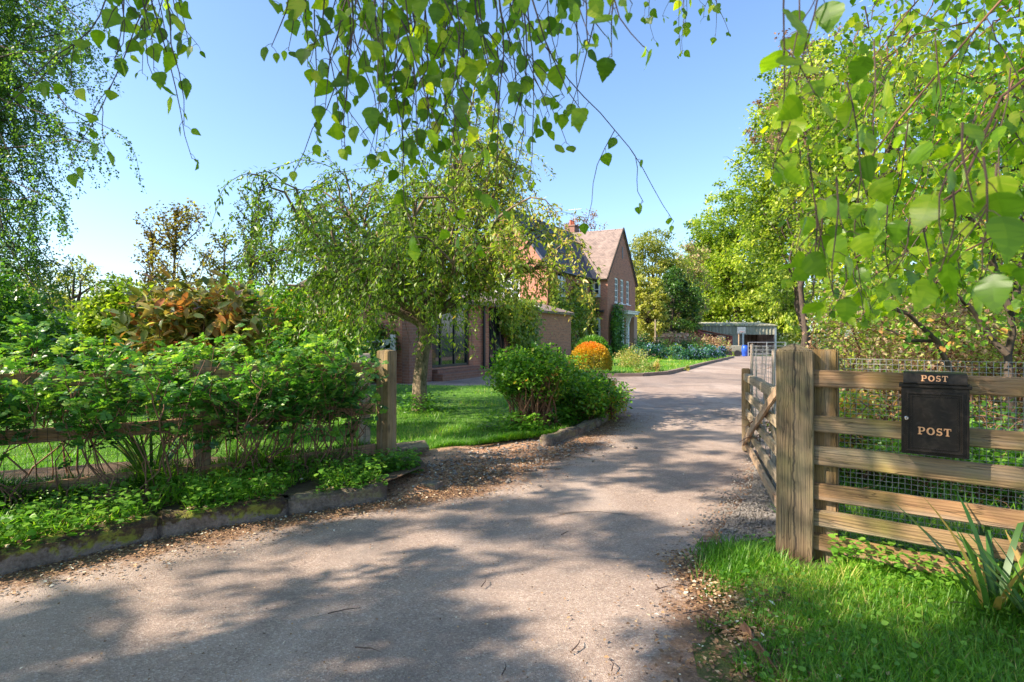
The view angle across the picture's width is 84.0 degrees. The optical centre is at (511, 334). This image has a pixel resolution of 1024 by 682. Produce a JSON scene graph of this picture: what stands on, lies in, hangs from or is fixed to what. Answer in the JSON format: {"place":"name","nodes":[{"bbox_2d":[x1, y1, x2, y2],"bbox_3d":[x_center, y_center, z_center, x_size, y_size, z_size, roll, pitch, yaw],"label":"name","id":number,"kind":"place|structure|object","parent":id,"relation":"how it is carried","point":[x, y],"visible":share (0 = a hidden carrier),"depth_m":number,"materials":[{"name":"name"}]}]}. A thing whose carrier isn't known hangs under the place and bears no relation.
{"place":"outdoors","nodes":[
{"label":"outdoors","id":0,"kind":"place"},
{"bbox_2d":[0,455,424,545],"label":"planting bed","id":1,"kind":"object","parent":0,"point":[300,486],"visible":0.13,"depth_m":4.44,"materials":[{"name":"soil"}]},
{"bbox_2d":[0,344,53,429],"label":"rose bush","id":2,"kind":"object","parent":1,"relation":"on","point":[38,357],"visible":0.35,"depth_m":3.92,"materials":[{"name":"green plant"}]},
{"bbox_2d":[0,354,61,515],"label":"rose bush","id":3,"kind":"object","parent":1,"relation":"on","point":[17,407],"visible":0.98,"depth_m":3.51,"materials":[{"name":"green plant"}]},
{"bbox_2d":[0,312,163,480],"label":"rose bush","id":4,"kind":"object","parent":1,"relation":"on","point":[36,341],"visible":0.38,"depth_m":4.20,"materials":[{"name":"green plant"}]},
{"bbox_2d":[19,318,157,511],"bbox_3d":[-2.793,0.535,3.770,0.888,1.296,0.864,0,0,26],"label":"rose bush","id":5,"kind":"object","parent":1,"relation":"on","point":[114,360],"visible":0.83,"depth_m":3.71,"materials":[{"name":"green plant"}]},
{"bbox_2d":[83,422,207,481],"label":"iris plant","id":6,"kind":"object","parent":1,"relation":"on","point":[129,456],"visible":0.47,"depth_m":4.25,"materials":[{"name":"green plant"}]},
{"bbox_2d":[73,341,230,499],"bbox_3d":[-2.512,0.615,3.904,0.896,1.139,0.783,0,0,43],"label":"rose bush","id":7,"kind":"object","parent":1,"relation":"on","point":[140,386],"visible":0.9,"depth_m":3.87,"materials":[{"name":"green plant"}]},
{"bbox_2d":[111,332,247,463],"bbox_3d":[-2.643,0.584,4.610,1.112,1.202,0.794,0,0,0],"label":"rose bush","id":8,"kind":"object","parent":1,"relation":"on","point":[206,352],"visible":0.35,"depth_m":4.50,"materials":[{"name":"green plant"}]},
{"bbox_2d":[0,360,375,501],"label":"rail fence","id":9,"kind":"object","parent":1,"relation":"on","point":[50,434],"visible":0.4,"depth_m":4.16,"materials":[{"name":"wood"}]},
{"bbox_2d":[0,435,375,509],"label":"grass","id":10,"kind":"structure","parent":1,"relation":"on","point":[261,450],"depth_m":4.23,"materials":[{"name":"green plant"}]},
{"bbox_2d":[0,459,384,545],"bbox_3d":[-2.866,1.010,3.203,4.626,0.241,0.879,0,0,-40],"label":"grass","id":11,"kind":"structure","parent":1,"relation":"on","point":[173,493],"depth_m":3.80,"materials":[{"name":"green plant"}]},
{"bbox_2d":[1,469,384,547],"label":"fallen leaves","id":12,"kind":"object","parent":1,"relation":"on","point":[132,516],"visible":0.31,"depth_m":3.72,"materials":[{"name":"plant"}]},
{"bbox_2d":[0,444,388,550],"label":"undergrowth","id":13,"kind":"object","parent":1,"relation":"on","point":[35,518],"visible":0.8,"depth_m":3.66,"materials":[{"name":"green plant"}]},
{"bbox_2d":[139,370,263,486],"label":"rose bush","id":14,"kind":"object","parent":1,"relation":"on","point":[197,403],"visible":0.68,"depth_m":4.12,"materials":[{"name":"green plant"}]},
{"bbox_2d":[181,321,310,456],"bbox_3d":[-2.296,0.534,4.958,1.156,1.303,0.886,0,0,-18],"label":"rose bush","id":15,"kind":"object","parent":1,"relation":"on","point":[288,331],"visible":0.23,"depth_m":5.03,"materials":[{"name":"green plant"}]},
{"bbox_2d":[204,340,305,484],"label":"rose bush","id":16,"kind":"object","parent":1,"relation":"on","point":[248,426],"visible":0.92,"depth_m":4.19,"materials":[{"name":"green plant"}]},
{"bbox_2d":[209,342,338,476],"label":"rose bush","id":17,"kind":"object","parent":1,"relation":"on","point":[274,427],"visible":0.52,"depth_m":4.41,"materials":[{"name":"green plant"}]},
{"bbox_2d":[235,331,355,448],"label":"rose bush","id":18,"kind":"object","parent":1,"relation":"on","point":[323,351],"visible":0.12,"depth_m":5.08,"materials":[{"name":"green plant"}]},
{"bbox_2d":[256,327,367,477],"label":"rose bush","id":19,"kind":"object","parent":1,"relation":"on","point":[310,388],"visible":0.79,"depth_m":4.47,"materials":[{"name":"green plant"}]},
{"bbox_2d":[287,344,363,471],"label":"rose bush","id":20,"kind":"object","parent":1,"relation":"on","point":[336,380],"visible":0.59,"depth_m":4.66,"materials":[{"name":"green plant"}]},
{"bbox_2d":[337,355,388,468],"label":"rose bush","id":21,"kind":"object","parent":1,"relation":"on","point":[367,389],"visible":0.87,"depth_m":4.74,"materials":[{"name":"green plant"}]},
{"bbox_2d":[376,350,396,458],"bbox_3d":[-1.139,0.745,5.170,0.140,1.211,0.129,0,0,29],"label":"gate post","id":22,"kind":"object","parent":1,"relation":"on","point":[386,426],"visible":0.71,"depth_m":5.12,"materials":[{"name":"brown wood"}]},
{"bbox_2d":[352,447,423,474],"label":"undergrowth","id":23,"kind":"object","parent":1,"relation":"on","point":[389,462],"visible":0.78,"depth_m":4.75,"materials":[{"name":"green plant"}]},
{"bbox_2d":[0,383,596,470],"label":"lawn","id":24,"kind":"structure","parent":0,"point":[457,413],"depth_m":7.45,"materials":[{"name":"green plant"}]},
{"bbox_2d":[0,257,93,411],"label":"green bush","id":25,"kind":"object","parent":24,"relation":"on","point":[10,304],"visible":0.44,"depth_m":8.35,"materials":[{"name":"green plant"}]},
{"bbox_2d":[65,273,167,410],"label":"green bush","id":26,"kind":"object","parent":24,"relation":"on","point":[93,326],"visible":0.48,"depth_m":8.38,"materials":[{"name":"green plant"}]},
{"bbox_2d":[1,308,235,403],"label":"shrub","id":27,"kind":"object","parent":24,"relation":"on","point":[63,315],"visible":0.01,"depth_m":9.71,"materials":[{"name":"green plant"}]},
{"bbox_2d":[134,228,170,351],"bbox_3d":[-6.913,-0.325,10.879,1.074,3.360,0.970,0,0,0],"label":"young tree","id":28,"kind":"object","parent":24,"relation":"on","point":[152,245],"visible":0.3,"depth_m":10.77,"materials":[{"name":"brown plant"}]},
{"bbox_2d":[130,198,227,356],"bbox_3d":[-5.919,-0.561,10.518,2.074,3.834,1.662,0,0,35],"label":"young tree","id":29,"kind":"object","parent":24,"relation":"on","point":[174,227],"visible":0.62,"depth_m":10.43,"materials":[{"name":"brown plant"}]},
{"bbox_2d":[99,268,291,442],"bbox_3d":[-3.457,0.296,6.254,1.983,1.984,1.406,0,0,-19],"label":"bronze shrub","id":30,"kind":"object","parent":24,"relation":"on","point":[181,315],"visible":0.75,"depth_m":6.05,"materials":[{"name":"brown plant"}]},
{"bbox_2d":[171,227,254,289],"bbox_3d":[-6.004,-0.397,11.480,1.598,3.504,1.654,0,0,0],"label":"young tree","id":31,"kind":"object","parent":24,"relation":"on","point":[213,263],"visible":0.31,"depth_m":11.41,"materials":[{"name":"green plant"}]},
{"bbox_2d":[164,269,331,396],"bbox_3d":[-4.268,0.104,9.432,2.527,2.383,2.046,0,0,0],"label":"green bush","id":32,"kind":"object","parent":24,"relation":"on","point":[284,312],"visible":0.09,"depth_m":9.25,"materials":[{"name":"green plant"}]},
{"bbox_2d":[229,185,281,289],"bbox_3d":[-5.396,-0.893,11.968,1.474,4.492,1.756,0,0,0],"label":"young tree","id":33,"kind":"object","parent":24,"relation":"on","point":[258,270],"visible":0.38,"depth_m":12.01,"materials":[{"name":"green plant"}]},
{"bbox_2d":[247,293,374,380],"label":"green bush","id":34,"kind":"object","parent":24,"relation":"on","point":[342,333],"visible":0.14,"depth_m":11.13,"materials":[{"name":"green plant"}]},
{"bbox_2d":[203,73,604,411],"bbox_3d":[-1.562,-1.256,8.822,5.690,5.172,5.668,0,0,-29],"label":"weeping tree","id":35,"kind":"object","parent":24,"relation":"on","point":[388,268],"visible":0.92,"depth_m":7.92,"materials":[{"name":"green plant"}]},
{"bbox_2d":[358,388,469,417],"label":"undergrowth","id":36,"kind":"object","parent":24,"relation":"on","point":[429,405],"visible":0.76,"depth_m":8.58,"materials":[{"name":"green plant"}]},
{"bbox_2d":[480,341,587,437],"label":"shrub","id":37,"kind":"object","parent":24,"relation":"on","point":[543,374],"visible":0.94,"depth_m":7.03,"materials":[{"name":"green plant"}]},
{"bbox_2d":[478,401,595,432],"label":"undergrowth","id":38,"kind":"object","parent":24,"relation":"on","point":[559,413],"visible":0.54,"depth_m":6.96,"materials":[{"name":"green plant"}]},
{"bbox_2d":[550,365,635,426],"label":"shrub","id":39,"kind":"object","parent":24,"relation":"on","point":[593,394],"visible":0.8,"depth_m":7.67,"materials":[{"name":"green plant"}]},
{"bbox_2d":[597,371,630,420],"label":"shrub","id":40,"kind":"object","parent":24,"relation":"on","point":[611,411],"visible":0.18,"depth_m":8.33,"materials":[{"name":"green plant"}]},
{"bbox_2d":[0,0,730,261],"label":"birch tree","id":41,"kind":"object","parent":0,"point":[459,36],"visible":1,"depth_m":1.17,"materials":[{"name":"green plant"}]},
{"bbox_2d":[0,352,775,681],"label":"driveway","id":42,"kind":"structure","parent":0,"point":[602,500],"depth_m":2.83,"materials":[{"name":"grey asphalt"}]},
{"bbox_2d":[0,412,676,605],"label":"fallen leaves","id":43,"kind":"object","parent":42,"relation":"on","point":[208,534],"visible":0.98,"depth_m":3.73,"materials":[{"name":"brown plant"}]},
{"bbox_2d":[6,412,761,681],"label":"fallen leaves","id":44,"kind":"object","parent":42,"relation":"on","point":[397,580],"visible":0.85,"depth_m":2.61,"materials":[{"name":"brown plant"}]},
{"bbox_2d":[412,436,775,560],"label":"gravel","id":45,"kind":"structure","parent":42,"relation":"on","point":[761,492],"depth_m":4.36,"materials":[{"name":"grey gravel"}]},
{"bbox_2d":[567,462,752,681],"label":"fallen leaves","id":46,"kind":"object","parent":42,"relation":"on","point":[698,663],"visible":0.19,"depth_m":2.35,"materials":[{"name":"brown plant"}]},
{"bbox_2d":[596,356,733,376],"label":"kerb","id":47,"kind":"structure","parent":42,"relation":"on","point":[672,371],"depth_m":17.50,"materials":[{"name":"grey concrete"}]},
{"bbox_2d":[719,461,775,541],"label":"stone chippings","id":48,"kind":"object","parent":42,"relation":"on","point":[773,525],"visible":0.24,"depth_m":3.69,"materials":[{"name":"gravel"}]},
{"bbox_2d":[741,344,776,506],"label":"field gate","id":49,"kind":"structure","parent":42,"relation":"on","point":[750,401],"depth_m":4.73,"materials":[{"name":"brown wood"}]},
{"bbox_2d":[385,435,587,500],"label":"bare earth verge","id":50,"kind":"structure","parent":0,"point":[439,452],"depth_m":5.47,"materials":[{"name":"brown soil"}]},
{"bbox_2d":[385,454,506,499],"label":"fallen leaves","id":51,"kind":"object","parent":50,"relation":"on","point":[441,475],"visible":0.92,"depth_m":4.90,"materials":[{"name":"brown plant"}]},
{"bbox_2d":[422,437,620,487],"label":"fallen leaves","id":52,"kind":"object","parent":50,"relation":"on","point":[499,458],"visible":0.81,"depth_m":5.57,"materials":[{"name":"brown plant"}]},
{"bbox_2d":[427,425,592,449],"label":"grass","id":53,"kind":"structure","parent":0,"point":[512,435],"depth_m":6.33,"materials":[{"name":"green plant"}]},
{"bbox_2d":[0,0,1023,334],"label":"sky","id":54,"kind":"structure","parent":0,"point":[683,116],"materials":[{"name":"blue"}]},
{"bbox_2d":[94,335,961,541],"bbox_3d":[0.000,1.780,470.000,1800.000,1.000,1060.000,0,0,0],"label":"ground","id":55,"kind":"structure","parent":0,"point":[767,354],"depth_m":79.45,"materials":[{"name":"brown soil"}]},
{"bbox_2d":[0,0,146,329],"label":"birch tree","id":56,"kind":"object","parent":55,"relation":"on","point":[10,15],"visible":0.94,"depth_m":10.87,"materials":[{"name":"green plant"}]},
{"bbox_2d":[0,513,158,576],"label":"kerb stone","id":57,"kind":"object","parent":55,"relation":"on","point":[51,550],"visible":0.62,"depth_m":3.17,"materials":[{"name":"concrete"}]},
{"bbox_2d":[0,254,175,351],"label":"garden tree","id":58,"kind":"object","parent":55,"relation":"on","point":[82,279],"visible":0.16,"depth_m":18.86,"materials":[{"name":"green plant"}]},
{"bbox_2d":[157,495,287,538],"bbox_3d":[-1.879,1.242,3.735,0.767,0.278,0.161,0,0,-36],"label":"kerb stone","id":59,"kind":"object","parent":55,"relation":"on","point":[178,522],"visible":0.62,"depth_m":3.66,"materials":[{"name":"concrete"}]},
{"bbox_2d":[285,482,386,515],"bbox_3d":[-1.272,1.248,4.150,0.709,0.271,0.170,0,0,-32],"label":"kerb stone","id":60,"kind":"object","parent":55,"relation":"on","point":[304,502],"visible":0.52,"depth_m":4.08,"materials":[{"name":"concrete"}]},
{"bbox_2d":[337,320,400,383],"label":"green bush","id":61,"kind":"object","parent":55,"relation":"on","point":[377,342],"visible":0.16,"depth_m":14.36,"materials":[{"name":"green plant"}]},
{"bbox_2d":[272,270,574,383],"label":"garden wing","id":62,"kind":"structure","parent":55,"relation":"on","point":[449,366],"depth_m":16.83,"materials":[{"name":"brown brick"}]},
{"bbox_2d":[432,305,467,367],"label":"glass door","id":63,"kind":"structure","parent":62,"relation":"in","point":[450,358],"depth_m":16.41,"materials":[{"name":"glass"}]},
{"bbox_2d":[489,308,503,368],"bbox_3d":[-0.549,0.150,18.672,0.557,2.000,0.950,0,0,0],"label":"glass door","id":64,"kind":"structure","parent":62,"relation":"in","point":[496,326],"depth_m":18.63,"materials":[{"name":"black glass"}]},
{"bbox_2d":[489,296,550,359],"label":"climbing plant","id":65,"kind":"object","parent":62,"relation":"attached to","point":[524,339],"visible":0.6,"depth_m":19.36,"materials":[{"name":"green plant"}]},
{"bbox_2d":[29,277,1007,348],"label":"woods","id":66,"kind":"object","parent":55,"relation":"on","point":[789,338],"depth_m":92.56,"materials":[{"name":"green plant"}]},
{"bbox_2d":[540,426,577,445],"bbox_3d":[0.559,1.248,6.632,0.148,0.260,0.841,0,0,30],"label":"kerb stone","id":67,"kind":"object","parent":55,"relation":"on","point":[559,436],"visible":0.63,"depth_m":6.50,"materials":[{"name":"concrete"}]},
{"bbox_2d":[479,209,639,354],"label":"brick house","id":68,"kind":"structure","parent":55,"relation":"on","point":[610,250],"depth_m":34.92,"materials":[{"name":"red brick"}]},
{"bbox_2d":[548,280,601,353],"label":"climbing plant","id":69,"kind":"object","parent":68,"relation":"attached to","point":[579,312],"visible":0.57,"depth_m":31.42,"materials":[{"name":"green plant"}]},
{"bbox_2d":[609,302,629,355],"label":"climbing plant","id":70,"kind":"object","parent":68,"relation":"attached to","point":[617,334],"visible":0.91,"depth_m":34.30,"materials":[{"name":"green plant"}]},
{"bbox_2d":[635,274,671,353],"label":"tree","id":71,"kind":"object","parent":55,"relation":"on","point":[656,300],"visible":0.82,"depth_m":49.24,"materials":[{"name":"green plant"}]},
{"bbox_2d":[627,227,694,332],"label":"tree","id":72,"kind":"object","parent":55,"relation":"on","point":[652,246],"visible":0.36,"depth_m":60.62,"materials":[{"name":"green plant"}]},
{"bbox_2d":[640,265,705,337],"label":"tree","id":73,"kind":"object","parent":55,"relation":"on","point":[676,281],"visible":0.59,"depth_m":54.91,"materials":[{"name":"green plant"}]},
{"bbox_2d":[668,240,713,329],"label":"tree","id":74,"kind":"object","parent":55,"relation":"on","point":[696,270],"visible":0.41,"depth_m":65.44,"materials":[{"name":"green plant"}]},
{"bbox_2d":[684,225,734,321],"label":"tree","id":75,"kind":"object","parent":55,"relation":"on","point":[715,309],"visible":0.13,"depth_m":81.81,"materials":[{"name":"green plant"}]},
{"bbox_2d":[679,171,789,323],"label":"tree","id":76,"kind":"object","parent":55,"relation":"on","point":[732,237],"visible":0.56,"depth_m":77.58,"materials":[{"name":"green plant"}]},
{"bbox_2d":[697,322,777,353],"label":"open barn","id":77,"kind":"structure","parent":55,"relation":"on","point":[760,332],"depth_m":65.99,"materials":[{"name":"grey metal"}]},
{"bbox_2d":[736,263,809,348],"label":"tree","id":78,"kind":"object","parent":55,"relation":"on","point":[788,317],"visible":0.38,"depth_m":74.12,"materials":[{"name":"green plant"}]},
{"bbox_2d":[557,355,731,373],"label":"island lawn","id":79,"kind":"structure","parent":0,"point":[651,361],"depth_m":21.43,"materials":[{"name":"green plant"}]},
{"bbox_2d":[570,341,612,372],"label":"dome bush","id":80,"kind":"object","parent":79,"relation":"on","point":[583,349],"visible":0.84,"depth_m":16.89,"materials":[{"name":"orange plant"}]},
{"bbox_2d":[614,343,650,366],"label":"mound shrub","id":81,"kind":"object","parent":79,"relation":"on","point":[630,360],"visible":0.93,"depth_m":20.39,"materials":[{"name":"green plant"}]},
{"bbox_2d":[692,531,1023,681],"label":"grass bank","id":82,"kind":"structure","parent":0,"point":[722,665],"depth_m":2.25,"materials":[{"name":"plant"}]},
{"bbox_2d":[675,530,825,594],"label":"grass","id":83,"kind":"structure","parent":82,"relation":"on","point":[727,554],"depth_m":2.95,"materials":[{"name":"green plant"}]},
{"bbox_2d":[655,547,889,681],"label":"fallen leaves","id":84,"kind":"object","parent":82,"relation":"on","point":[688,574],"visible":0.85,"depth_m":2.46,"materials":[{"name":"brown plant"}]},
{"bbox_2d":[775,343,813,562],"bbox_3d":[1.515,0.699,3.058,0.179,1.301,0.180,0,0,24],"label":"gate post","id":85,"kind":"object","parent":82,"relation":"on","point":[795,448],"visible":0.86,"depth_m":2.98,"materials":[{"name":"brown wood"}]},
{"bbox_2d":[811,349,1023,580],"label":"slatted fence","id":86,"kind":"object","parent":82,"relation":"on","point":[831,457],"visible":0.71,"depth_m":2.78,"materials":[{"name":"wood"}]},
{"bbox_2d":[899,371,971,458],"bbox_3d":[1.949,0.365,2.626,0.268,0.379,0.141,0,0,35],"label":"post box","id":87,"kind":"object","parent":86,"relation":"attached to","point":[935,413],"visible":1,"depth_m":2.58,"materials":[{"name":"black paint"}]},
{"bbox_2d":[904,391,965,455],"bbox_3d":[1.915,0.404,2.581,0.225,0.278,0.029,0,0,35],"label":"door","id":88,"kind":"structure","parent":87,"relation":"in","point":[935,422],"depth_m":2.58,"materials":[{"name":"black paint"}]},
{"bbox_2d":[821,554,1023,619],"bbox_3d":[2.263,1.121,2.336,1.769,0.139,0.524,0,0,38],"label":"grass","id":89,"kind":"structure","parent":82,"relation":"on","point":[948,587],"depth_m":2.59,"materials":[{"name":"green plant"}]},
{"bbox_2d":[825,531,1023,596],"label":"undergrowth","id":90,"kind":"object","parent":82,"relation":"on","point":[834,550],"visible":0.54,"depth_m":2.71,"materials":[{"name":"green plant"}]},
{"bbox_2d":[898,492,1023,619],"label":"iris plant","id":91,"kind":"object","parent":82,"relation":"on","point":[983,591],"visible":0.67,"depth_m":2.44,"materials":[{"name":"green plant"}]},
{"bbox_2d":[941,524,1023,622],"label":"iris plant","id":92,"kind":"object","parent":82,"relation":"on","point":[1019,600],"visible":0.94,"depth_m":2.35,"materials":[{"name":"green plant"}]},
{"bbox_2d":[749,355,1022,566],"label":"rough grass","id":93,"kind":"structure","parent":0,"point":[903,547],"depth_m":3.83,"materials":[{"name":"green plant"}]},
{"bbox_2d":[723,46,865,345],"bbox_3d":[13.785,-6.027,27.208,6.623,14.906,5.674,0,0,36],"label":"tree","id":94,"kind":"object","parent":93,"relation":"on","point":[768,241],"visible":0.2,"depth_m":27.04,"materials":[{"name":"green plant"}]},
{"bbox_2d":[743,26,846,347],"bbox_3d":[11.307,-5.379,22.135,3.776,13.458,4.154,0,0,-44],"label":"tree","id":95,"kind":"object","parent":93,"relation":"on","point":[805,338],"visible":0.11,"depth_m":22.03,"materials":[{"name":"green plant"}]},
{"bbox_2d":[739,388,919,483],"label":"green bush","id":96,"kind":"object","parent":93,"relation":"on","point":[864,404],"visible":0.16,"depth_m":4.75,"materials":[{"name":"green plant"}]},
{"bbox_2d":[745,0,1011,367],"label":"tree","id":97,"kind":"object","parent":93,"relation":"on","point":[817,51],"visible":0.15,"depth_m":16.75,"materials":[{"name":"green plant"}]},
{"bbox_2d":[764,268,1005,420],"bbox_3d":[4.574,0.465,6.848,2.585,2.688,2.221,0,0,-33],"label":"budding shrub","id":98,"kind":"object","parent":93,"relation":"on","point":[839,346],"visible":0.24,"depth_m":6.77,"materials":[{"name":"green plant"}]},
{"bbox_2d":[759,0,1023,333],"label":"birch tree","id":99,"kind":"object","parent":93,"relation":"on","point":[996,202],"visible":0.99,"depth_m":1.39,"materials":[{"name":"green plant"}]},
{"bbox_2d":[766,409,1022,564],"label":"grass","id":100,"kind":"structure","parent":93,"relation":"on","point":[931,495],"depth_m":3.84,"materials":[{"name":"green plant"}]},
{"bbox_2d":[807,215,1011,410],"bbox_3d":[6.302,0.139,8.985,2.979,4.457,2.270,0,0,0],"label":"green bush","id":101,"kind":"object","parent":93,"relation":"on","point":[840,287],"visible":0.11,"depth_m":8.97,"materials":[{"name":"green plant"}]},
{"bbox_2d":[848,364,1022,508],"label":"green bush","id":102,"kind":"object","parent":93,"relation":"on","point":[1003,457],"visible":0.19,"depth_m":4.15,"materials":[{"name":"green plant"}]},
{"bbox_2d":[857,184,1023,489],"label":"twisted shrub","id":103,"kind":"object","parent":93,"relation":"on","point":[1006,351],"visible":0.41,"depth_m":4.58,"materials":[{"name":"green plant"}]},
{"bbox_2d":[860,234,1023,453],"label":"budding shrub","id":104,"kind":"object","parent":93,"relation":"on","point":[975,351],"visible":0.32,"depth_m":5.64,"materials":[{"name":"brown plant"}]},
{"bbox_2d":[867,239,1023,423],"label":"green bush","id":105,"kind":"object","parent":93,"relation":"on","point":[983,308],"visible":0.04,"depth_m":7.51,"materials":[{"name":"green plant"}]},
{"bbox_2d":[906,38,1023,355],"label":"tree","id":106,"kind":"object","parent":93,"relation":"on","point":[994,98],"visible":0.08,"depth_m":12.85,"materials":[{"name":"green plant"}]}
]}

